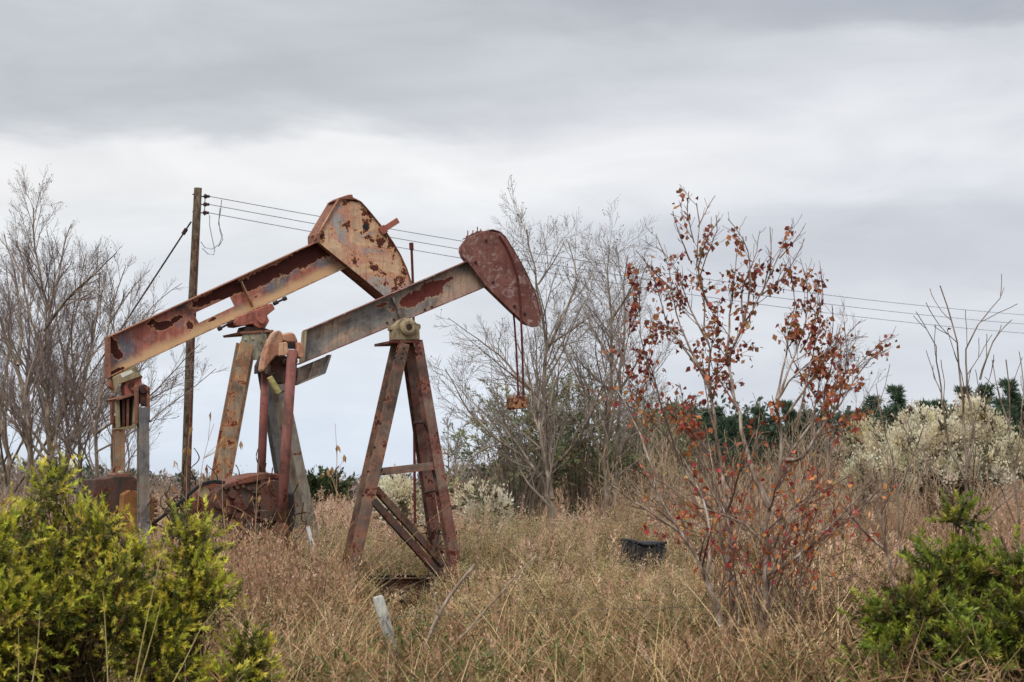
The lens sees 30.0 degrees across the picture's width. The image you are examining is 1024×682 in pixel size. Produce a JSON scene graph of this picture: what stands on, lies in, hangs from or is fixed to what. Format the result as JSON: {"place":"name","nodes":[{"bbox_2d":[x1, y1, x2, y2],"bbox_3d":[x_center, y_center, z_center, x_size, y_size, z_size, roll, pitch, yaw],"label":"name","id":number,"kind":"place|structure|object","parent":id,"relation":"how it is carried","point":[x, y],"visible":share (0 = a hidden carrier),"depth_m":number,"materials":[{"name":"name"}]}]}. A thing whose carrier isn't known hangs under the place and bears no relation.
{"place":"outdoors","nodes":[
{"label":"outdoors","id":0,"kind":"place"},
{"bbox_2d":[0,474,1023,681],"bbox_3d":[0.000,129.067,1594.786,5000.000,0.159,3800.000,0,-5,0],"label":"ground","id":1,"kind":"structure","parent":0,"point":[557,524],"depth_m":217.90,"materials":[{"name":"beige plant"}]},
{"bbox_2d":[0,497,49,681],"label":"evergreen shrub","id":2,"kind":"object","parent":1,"relation":"on","point":[6,523],"visible":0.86,"depth_m":12.46,"materials":[{"name":"green plant"}]},
{"bbox_2d":[0,254,62,515],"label":"bare tree","id":3,"kind":"object","parent":1,"relation":"on","point":[6,446],"visible":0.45,"depth_m":47.86,"materials":[{"name":"grey plant"}]},
{"bbox_2d":[0,231,82,511],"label":"bare tree","id":4,"kind":"object","parent":1,"relation":"on","point":[26,431],"visible":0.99,"depth_m":44.09,"materials":[{"name":"grey plant"}]},
{"bbox_2d":[0,200,97,518],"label":"bare tree","id":5,"kind":"object","parent":1,"relation":"on","point":[26,481],"visible":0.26,"depth_m":52.99,"materials":[{"name":"grey plant"}]},
{"bbox_2d":[0,163,121,523],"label":"bare tree","id":6,"kind":"object","parent":1,"relation":"on","point":[47,418],"visible":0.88,"depth_m":46.02,"materials":[{"name":"grey plant"}]},
{"bbox_2d":[4,249,120,540],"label":"bare tree","id":7,"kind":"object","parent":1,"relation":"on","point":[75,402],"visible":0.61,"depth_m":46.93,"materials":[{"name":"grey plant"}]},
{"bbox_2d":[12,244,123,510],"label":"bare tree","id":8,"kind":"object","parent":1,"relation":"on","point":[83,420],"visible":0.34,"depth_m":49.98,"materials":[{"name":"grey plant"}]},
{"bbox_2d":[0,441,166,681],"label":"evergreen shrub","id":9,"kind":"object","parent":1,"relation":"on","point":[67,633],"visible":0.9,"depth_m":12.89,"materials":[{"name":"green plant"}]},
{"bbox_2d":[32,231,139,529],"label":"bare tree","id":10,"kind":"object","parent":1,"relation":"on","point":[69,343],"visible":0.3,"depth_m":54.07,"materials":[{"name":"grey plant"}]},
{"bbox_2d":[18,532,217,681],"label":"straw grass","id":11,"kind":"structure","parent":1,"relation":"on","point":[106,642],"depth_m":11.98,"materials":[{"name":"beige plant"}]},
{"bbox_2d":[81,258,159,472],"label":"bare tree","id":12,"kind":"object","parent":1,"relation":"on","point":[111,435],"visible":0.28,"depth_m":55.20,"materials":[{"name":"grey plant"}]},
{"bbox_2d":[37,241,228,478],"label":"bare tree","id":13,"kind":"object","parent":1,"relation":"on","point":[96,431],"visible":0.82,"depth_m":44.97,"materials":[{"name":"grey plant"}]},
{"bbox_2d":[115,289,193,472],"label":"bare tree","id":14,"kind":"object","parent":1,"relation":"on","point":[128,443],"visible":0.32,"depth_m":52.04,"materials":[{"name":"grey plant"}]},
{"bbox_2d":[84,494,249,681],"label":"evergreen shrub","id":15,"kind":"object","parent":1,"relation":"on","point":[173,642],"visible":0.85,"depth_m":13.13,"materials":[{"name":"green plant"}]},
{"bbox_2d":[173,426,192,602],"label":"weed stalk","id":16,"kind":"object","parent":1,"relation":"on","point":[188,450],"visible":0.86,"depth_m":19.07,"materials":[{"name":"brown plant"}]},
{"bbox_2d":[180,187,222,513],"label":"utility pole","id":17,"kind":"object","parent":1,"relation":"on","point":[193,286],"visible":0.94,"depth_m":60.15,"materials":[{"name":"brown wood"}]},
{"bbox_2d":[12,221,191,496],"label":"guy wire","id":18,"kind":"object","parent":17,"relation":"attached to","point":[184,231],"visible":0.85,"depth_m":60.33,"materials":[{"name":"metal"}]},
{"bbox_2d":[211,213,1017,332],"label":"power line","id":19,"kind":"object","parent":17,"relation":"attached to","point":[625,284],"visible":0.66,"depth_m":79.31,"materials":[{"name":"metal"}]},
{"bbox_2d":[209,204,1019,323],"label":"power line","id":20,"kind":"object","parent":17,"relation":"attached to","point":[597,271],"visible":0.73,"depth_m":74.99,"materials":[{"name":"metal"}]},
{"bbox_2d":[210,196,1022,314],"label":"power line","id":21,"kind":"object","parent":17,"relation":"attached to","point":[605,264],"visible":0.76,"depth_m":75.22,"materials":[{"name":"metal"}]},
{"bbox_2d":[197,412,242,514],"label":"weed stalk","id":22,"kind":"object","parent":1,"relation":"on","point":[206,468],"visible":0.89,"depth_m":19.07,"materials":[{"name":"brown plant"}]},
{"bbox_2d":[212,470,245,624],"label":"weed stalk","id":23,"kind":"object","parent":1,"relation":"on","point":[227,531],"visible":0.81,"depth_m":19.00,"materials":[{"name":"brown plant"}]},
{"bbox_2d":[192,615,298,681],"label":"evergreen shrub","id":24,"kind":"object","parent":1,"relation":"on","point":[255,656],"visible":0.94,"depth_m":13.40,"materials":[{"name":"green plant"}]},
{"bbox_2d":[81,194,411,564],"bbox_3d":[-4.562,0.834,31.967,6.108,6.861,1.593,2,-5,-28],"label":"pumpjack","id":25,"kind":"object","parent":1,"relation":"on","point":[350,238],"visible":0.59,"depth_m":31.69,"materials":[{"name":"paint"}]},
{"bbox_2d":[226,465,270,618],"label":"weed stalk","id":26,"kind":"object","parent":1,"relation":"on","point":[228,504],"visible":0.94,"depth_m":19.52,"materials":[{"name":"brown plant"}]},
{"bbox_2d":[127,514,373,641],"bbox_3d":[-3.320,2.872,22.638,3.304,1.595,7.977,0,-5,-4],"label":"dry bush","id":27,"kind":"object","parent":1,"relation":"on","point":[270,546],"visible":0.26,"depth_m":20.53,"materials":[{"name":"brown plant"}]},
{"bbox_2d":[306,465,359,525],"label":"evergreen bush","id":28,"kind":"object","parent":1,"relation":"on","point":[327,482],"visible":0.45,"depth_m":79.25,"materials":[{"name":"green plant"}]},
{"bbox_2d":[326,425,345,612],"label":"weed stalk","id":29,"kind":"object","parent":1,"relation":"on","point":[328,471],"visible":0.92,"depth_m":20.54,"materials":[{"name":"brown plant"}]},
{"bbox_2d":[167,227,541,609],"bbox_3d":[-2.127,1.069,27.698,5.917,5.687,1.405,2,-5,-24],"label":"pumpjack","id":30,"kind":"object","parent":1,"relation":"on","point":[492,264],"visible":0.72,"depth_m":27.67,"materials":[{"name":"paint"}]},
{"bbox_2d":[146,448,306,566],"bbox_3d":[-4.043,2.513,26.886,2.289,2.010,0.799,0,-5,0],"label":"dead vine","id":31,"kind":"object","parent":30,"relation":"hanging from","point":[188,498],"visible":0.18,"depth_m":26.79,"materials":[{"name":"brown plant"}]},
{"bbox_2d":[414,523,456,576],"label":"dead vine","id":32,"kind":"object","parent":30,"relation":"attached to","point":[441,566],"visible":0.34,"depth_m":28.21,"materials":[{"name":"plant"}]},
{"bbox_2d":[373,595,401,661],"bbox_3d":[-1.142,2.772,17.836,0.320,0.800,0.116,0,-5,0],"label":"fence post","id":33,"kind":"object","parent":1,"relation":"on","point":[379,603],"visible":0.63,"depth_m":17.81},
{"bbox_2d":[371,464,440,549],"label":"groundsel shrub","id":34,"kind":"object","parent":1,"relation":"on","point":[398,491],"visible":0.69,"depth_m":41.60,"materials":[{"name":"beige plant"}]},
{"bbox_2d":[409,243,415,540],"bbox_3d":[-1.796,1.328,34.604,0.165,6.263,0.080,0,-5,0],"label":"polished rod","id":35,"kind":"object","parent":1,"relation":"on","point":[411,247],"visible":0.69,"depth_m":34.52,"materials":[{"name":"metal"}]},
{"bbox_2d":[411,564,475,666],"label":"dead branch","id":36,"kind":"object","parent":1,"relation":"on","point":[446,601],"visible":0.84,"depth_m":17.11,"materials":[{"name":"grey wood"}]},
{"bbox_2d":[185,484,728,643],"bbox_3d":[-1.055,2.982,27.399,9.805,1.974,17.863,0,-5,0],"label":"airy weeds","id":37,"kind":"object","parent":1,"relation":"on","point":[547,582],"visible":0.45,"depth_m":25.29,"materials":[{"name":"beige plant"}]},
{"bbox_2d":[441,405,473,496],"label":"bare tree","id":38,"kind":"object","parent":1,"relation":"on","point":[455,443],"visible":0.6,"depth_m":74.84,"materials":[{"name":"grey plant"}]},
{"bbox_2d":[433,447,489,521],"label":"bare shrub","id":39,"kind":"object","parent":1,"relation":"on","point":[460,473],"visible":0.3,"depth_m":63.96,"materials":[{"name":"plant"}]},
{"bbox_2d":[434,555,535,660],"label":"dead branch","id":40,"kind":"object","parent":1,"relation":"on","point":[478,618],"visible":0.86,"depth_m":16.90,"materials":[{"name":"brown wood"}]},
{"bbox_2d":[448,475,522,555],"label":"groundsel shrub","id":41,"kind":"object","parent":1,"relation":"on","point":[488,493],"visible":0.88,"depth_m":37.72,"materials":[{"name":"beige plant"}]},
{"bbox_2d":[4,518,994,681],"bbox_3d":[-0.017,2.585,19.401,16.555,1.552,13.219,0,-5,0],"label":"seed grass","id":42,"kind":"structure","parent":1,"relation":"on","point":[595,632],"depth_m":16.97,"materials":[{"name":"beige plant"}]},
{"bbox_2d":[427,309,585,527],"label":"bare tree","id":43,"kind":"object","parent":1,"relation":"on","point":[549,489],"visible":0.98,"depth_m":42.03,"materials":[{"name":"grey plant"}]},
{"bbox_2d":[0,392,1022,507],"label":"woods","id":44,"kind":"object","parent":1,"relation":"on","point":[87,474],"visible":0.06,"depth_m":174.81,"materials":[{"name":"green plant"}]},
{"bbox_2d":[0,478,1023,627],"bbox_3d":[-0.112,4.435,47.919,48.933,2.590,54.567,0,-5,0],"label":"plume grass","id":45,"kind":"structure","parent":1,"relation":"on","point":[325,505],"depth_m":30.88,"materials":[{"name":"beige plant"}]},
{"bbox_2d":[9,522,1014,681],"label":"green weeds","id":46,"kind":"object","parent":1,"relation":"on","point":[345,656],"visible":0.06,"depth_m":16.50,"materials":[{"name":"green plant"}]},
{"bbox_2d":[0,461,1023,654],"bbox_3d":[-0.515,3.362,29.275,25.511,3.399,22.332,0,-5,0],"label":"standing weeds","id":47,"kind":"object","parent":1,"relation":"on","point":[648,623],"visible":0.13,"depth_m":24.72,"materials":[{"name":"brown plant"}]},
{"bbox_2d":[441,373,597,552],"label":"evergreen bush","id":48,"kind":"object","parent":1,"relation":"on","point":[531,499],"visible":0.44,"depth_m":48.95,"materials":[{"name":"green plant"}]},
{"bbox_2d":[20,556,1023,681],"bbox_3d":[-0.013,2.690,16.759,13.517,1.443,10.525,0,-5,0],"label":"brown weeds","id":49,"kind":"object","parent":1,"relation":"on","point":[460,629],"visible":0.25,"depth_m":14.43,"materials":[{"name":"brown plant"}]},
{"bbox_2d":[444,175,649,529],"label":"bare tree","id":50,"kind":"object","parent":1,"relation":"on","point":[554,340],"visible":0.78,"depth_m":43.91,"materials":[{"name":"grey plant"}]},
{"bbox_2d":[524,364,665,542],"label":"evergreen bush","id":51,"kind":"object","parent":1,"relation":"on","point":[579,481],"visible":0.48,"depth_m":49.65,"materials":[{"name":"green plant"}]},
{"bbox_2d":[542,194,659,535],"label":"bare tree","id":52,"kind":"object","parent":1,"relation":"on","point":[608,434],"visible":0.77,"depth_m":45.97,"materials":[{"name":"grey plant"}]},
{"bbox_2d":[535,224,706,515],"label":"bare tree","id":53,"kind":"object","parent":1,"relation":"on","point":[618,445],"visible":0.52,"depth_m":48.20,"materials":[{"name":"grey plant"}]},
{"bbox_2d":[579,456,662,534],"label":"bare shrub","id":54,"kind":"object","parent":1,"relation":"on","point":[624,499],"visible":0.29,"depth_m":42.64,"materials":[{"name":"plant"}]},
{"bbox_2d":[579,413,697,540],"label":"bare shrub","id":55,"kind":"object","parent":1,"relation":"on","point":[667,463],"visible":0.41,"depth_m":42.38,"materials":[{"name":"brown plant"}]},
{"bbox_2d":[587,441,698,539],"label":"bare shrub","id":56,"kind":"object","parent":1,"relation":"on","point":[618,496],"visible":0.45,"depth_m":38.70,"materials":[{"name":"brown plant"}]},
{"bbox_2d":[620,538,666,581],"bbox_3d":[2.055,3.593,30.079,0.742,0.986,0.600,0,-5,0],"label":"feed bin","id":57,"kind":"object","parent":1,"relation":"on","point":[656,547],"visible":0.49,"depth_m":29.84,"materials":[{"name":"plastic"}]},
{"bbox_2d":[581,384,720,533],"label":"evergreen bush","id":58,"kind":"object","parent":1,"relation":"on","point":[661,444],"visible":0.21,"depth_m":50.46,"materials":[{"name":"green plant"}]},
{"bbox_2d":[597,359,737,655],"bbox_3d":[1.344,1.597,16.712,1.216,2.990,0.882,0,-5,0],"label":"red leaved tree","id":59,"kind":"object","parent":1,"relation":"on","point":[716,606],"visible":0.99,"depth_m":16.59,"materials":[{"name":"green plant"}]},
{"bbox_2d":[627,403,743,559],"bbox_3d":[3.206,3.057,38.549,2.069,3.554,2.877,1,-5,-16],"label":"bare shrub","id":60,"kind":"object","parent":1,"relation":"on","point":[667,471],"visible":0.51,"depth_m":38.42,"materials":[{"name":"brown plant"}]},
{"bbox_2d":[689,404,723,484],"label":"pine tree","id":61,"kind":"object","parent":1,"relation":"on","point":[705,416],"visible":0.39,"depth_m":158.12,"materials":[{"name":"green plant"}]},
{"bbox_2d":[651,415,770,514],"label":"bare shrub","id":62,"kind":"object","parent":1,"relation":"on","point":[728,468],"visible":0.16,"depth_m":51.70,"materials":[{"name":"plant"}]},
{"bbox_2d":[656,458,781,549],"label":"bare shrub","id":63,"kind":"object","parent":1,"relation":"on","point":[736,498],"visible":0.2,"depth_m":38.85,"materials":[{"name":"plant"}]},
{"bbox_2d":[685,445,766,527],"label":"bare shrub","id":64,"kind":"object","parent":1,"relation":"on","point":[728,489],"visible":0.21,"depth_m":43.31,"materials":[{"name":"plant"}]},
{"bbox_2d":[716,416,744,486],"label":"pine tree","id":65,"kind":"object","parent":1,"relation":"on","point":[721,421],"visible":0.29,"depth_m":168.35,"materials":[{"name":"green plant"}]},
{"bbox_2d":[718,414,749,495],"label":"pine tree","id":66,"kind":"object","parent":1,"relation":"on","point":[732,425],"visible":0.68,"depth_m":162.08,"materials":[{"name":"green plant"}]},
{"bbox_2d":[576,184,899,648],"bbox_3d":[2.122,0.897,17.693,3.050,4.848,1.707,0,-5,0],"label":"red leaved tree","id":67,"kind":"object","parent":1,"relation":"on","point":[725,507],"visible":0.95,"depth_m":17.71,"materials":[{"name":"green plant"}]},
{"bbox_2d":[684,427,817,542],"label":"bare shrub","id":68,"kind":"object","parent":1,"relation":"on","point":[731,479],"visible":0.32,"depth_m":41.24,"materials":[{"name":"brown plant"}]},
{"bbox_2d":[743,413,768,485],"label":"pine tree","id":69,"kind":"object","parent":1,"relation":"on","point":[747,430],"visible":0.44,"depth_m":169.97,"materials":[{"name":"green plant"}]},
{"bbox_2d":[747,404,774,476],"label":"pine tree","id":70,"kind":"object","parent":1,"relation":"on","point":[754,410],"visible":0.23,"depth_m":174.14,"materials":[{"name":"green plant"}]},
{"bbox_2d":[725,461,806,553],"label":"bare shrub","id":71,"kind":"object","parent":1,"relation":"on","point":[774,510],"visible":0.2,"depth_m":38.68,"materials":[{"name":"plant"}]},
{"bbox_2d":[764,423,779,499],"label":"pine tree","id":72,"kind":"object","parent":1,"relation":"on","point":[773,434],"visible":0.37,"depth_m":171.43,"materials":[{"name":"green plant"}]},
{"bbox_2d":[764,399,801,482],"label":"pine tree","id":73,"kind":"object","parent":1,"relation":"on","point":[786,408],"visible":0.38,"depth_m":159.22,"materials":[{"name":"green plant"}]},
{"bbox_2d":[743,420,839,508],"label":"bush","id":74,"kind":"object","parent":1,"relation":"on","point":[768,458],"visible":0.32,"depth_m":59.01,"materials":[{"name":"brown plant"}]},
{"bbox_2d":[778,408,810,505],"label":"pine tree","id":75,"kind":"object","parent":1,"relation":"on","point":[800,425],"visible":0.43,"depth_m":159.18,"materials":[{"name":"green plant"}]},
{"bbox_2d":[691,528,912,668],"bbox_3d":[3.064,2.818,19.257,2.673,1.812,6.009,-1,-5,9],"label":"dark brush","id":76,"kind":"object","parent":1,"relation":"on","point":[804,611],"visible":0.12,"depth_m":18.22,"materials":[{"name":"brown plant"}]},
{"bbox_2d":[779,296,895,541],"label":"bare tree","id":77,"kind":"object","parent":1,"relation":"on","point":[827,443],"visible":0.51,"depth_m":44.97,"materials":[{"name":"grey plant"}]},
{"bbox_2d":[787,453,905,558],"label":"bare shrub","id":78,"kind":"object","parent":1,"relation":"on","point":[821,495],"visible":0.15,"depth_m":38.43,"materials":[{"name":"brown plant"}]},
{"bbox_2d":[794,419,905,551],"bbox_3d":[6.840,3.196,39.133,2.628,3.370,1.890,0,-5,-4],"label":"bare shrub","id":79,"kind":"object","parent":1,"relation":"on","point":[836,488],"visible":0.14,"depth_m":39.08,"materials":[{"name":"plant"}]},
{"bbox_2d":[784,429,930,564],"bbox_3d":[5.558,2.856,31.649,2.729,2.854,1.962,1,-5,-7],"label":"bare shrub","id":80,"kind":"object","parent":1,"relation":"on","point":[907,448],"visible":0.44,"depth_m":31.59,"materials":[{"name":"brown plant"}]},
{"bbox_2d":[779,395,950,561],"bbox_3d":[5.769,2.602,31.674,2.727,3.366,1.961,-2,-5,21],"label":"bare shrub","id":81,"kind":"object","parent":1,"relation":"on","point":[847,479],"visible":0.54,"depth_m":31.70,"materials":[{"name":"brown plant"}]},
{"bbox_2d":[824,444,911,592],"bbox_3d":[3.537,2.134,18.914,0.891,2.262,0.385,0,-5,0],"label":"bare shrub","id":82,"kind":"object","parent":1,"relation":"on","point":[869,538],"visible":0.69,"depth_m":18.90,"materials":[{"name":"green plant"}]},
{"bbox_2d":[830,409,908,556],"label":"groundsel shrub","id":83,"kind":"object","parent":1,"relation":"on","point":[851,442],"visible":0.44,"depth_m":36.23,"materials":[{"name":"beige plant"}]},
{"bbox_2d":[864,394,882,428],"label":"pine tree","id":84,"kind":"object","parent":1,"relation":"on","point":[872,406],"visible":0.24,"depth_m":171.61,"materials":[{"name":"green plant"}]},
{"bbox_2d":[820,486,931,570],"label":"bare shrub","id":85,"kind":"object","parent":1,"relation":"on","point":[895,525],"visible":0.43,"depth_m":30.98,"materials":[{"name":"brown plant"}]},
{"bbox_2d":[881,401,901,502],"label":"pine tree","id":86,"kind":"object","parent":1,"relation":"on","point":[893,409],"visible":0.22,"depth_m":159.21,"materials":[{"name":"green plant"}]},
{"bbox_2d":[883,383,907,500],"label":"pine tree","id":87,"kind":"object","parent":1,"relation":"on","point":[897,396],"visible":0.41,"depth_m":166.00,"materials":[{"name":"green plant"}]},
{"bbox_2d":[866,365,927,578],"bbox_3d":[4.809,1.983,24.037,0.824,3.375,0.506,-3,-6,36],"label":"sapling","id":88,"kind":"object","parent":1,"relation":"on","point":[898,526],"visible":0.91,"depth_m":23.93,"materials":[{"name":"brown plant"}]},
{"bbox_2d":[842,444,951,561],"bbox_3d":[6.647,3.112,33.611,2.113,2.655,1.520,0,-5,2],"label":"bare shrub","id":89,"kind":"object","parent":1,"relation":"on","point":[903,498],"visible":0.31,"depth_m":33.55,"materials":[{"name":"brown plant"}]},
{"bbox_2d":[825,565,1018,681],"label":"evergreen shrub","id":90,"kind":"object","parent":1,"relation":"on","point":[898,608],"visible":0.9,"depth_m":13.41,"materials":[{"name":"green plant"}]},
{"bbox_2d":[896,466,970,553],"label":"bare shrub","id":91,"kind":"object","parent":1,"relation":"on","point":[924,511],"visible":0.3,"depth_m":33.70,"materials":[{"name":"plant"}]},
{"bbox_2d":[890,443,995,545],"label":"bare shrub","id":92,"kind":"object","parent":1,"relation":"on","point":[932,486],"visible":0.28,"depth_m":33.91,"materials":[{"name":"brown plant"}]},
{"bbox_2d":[873,389,1023,545],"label":"groundsel shrub","id":93,"kind":"object","parent":1,"relation":"on","point":[987,439],"visible":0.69,"depth_m":35.23,"materials":[{"name":"beige plant"}]},
{"bbox_2d":[882,486,1023,681],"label":"evergreen shrub","id":94,"kind":"object","parent":1,"relation":"on","point":[957,561],"visible":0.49,"depth_m":14.30,"materials":[{"name":"green plant"}]},
{"bbox_2d":[900,274,1023,543],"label":"sapling","id":95,"kind":"object","parent":1,"relation":"on","point":[964,471],"visible":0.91,"depth_m":19.98,"materials":[{"name":"grey plant"}]},
{"bbox_2d":[920,467,1022,555],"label":"bare shrub","id":96,"kind":"object","parent":1,"relation":"on","point":[978,506],"visible":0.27,"depth_m":31.92,"materials":[{"name":"brown plant"}]},
{"bbox_2d":[943,478,1013,555],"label":"bare shrub","id":97,"kind":"object","parent":1,"relation":"on","point":[989,517],"visible":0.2,"depth_m":31.47,"materials":[{"name":"plant"}]},
{"bbox_2d":[972,382,1002,503],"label":"pine tree","id":98,"kind":"object","parent":1,"relation":"on","point":[988,391],"visible":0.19,"depth_m":158.07,"materials":[{"name":"green plant"}]},
{"bbox_2d":[960,522,1023,681],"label":"evergreen shrub","id":99,"kind":"object","parent":1,"relation":"on","point":[1008,625],"visible":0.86,"depth_m":13.76,"materials":[{"name":"green plant"}]},
{"bbox_2d":[961,465,1023,550],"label":"bare shrub","id":100,"kind":"object","parent":1,"relation":"on","point":[993,504],"visible":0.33,"depth_m":31.61,"materials":[{"name":"plant"}]},
{"bbox_2d":[972,489,1023,553],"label":"bare shrub","id":101,"kind":"object","parent":1,"relation":"on","point":[998,524],"visible":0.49,"depth_m":30.91,"materials":[{"name":"plant"}]},
{"bbox_2d":[985,352,1023,550],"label":"sapling","id":102,"kind":"object","parent":1,"relation":"on","point":[1015,465],"visible":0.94,"depth_m":21.96,"materials":[{"name":"brown plant"}]},
{"bbox_2d":[995,377,1023,507],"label":"pine tree","id":103,"kind":"object","parent":1,"relation":"on","point":[1015,396],"visible":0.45,"depth_m":164.46,"materials":[{"name":"green plant"}]},
{"bbox_2d":[0,0,1023,492],"label":"sky","id":104,"kind":"structure","parent":0,"point":[894,129],"materials":[{"name":"grey"}]},
{"bbox_2d":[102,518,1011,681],"bbox_3d":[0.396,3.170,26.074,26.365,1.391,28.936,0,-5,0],"label":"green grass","id":105,"kind":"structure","parent":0,"point":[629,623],"depth_m":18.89,"materials":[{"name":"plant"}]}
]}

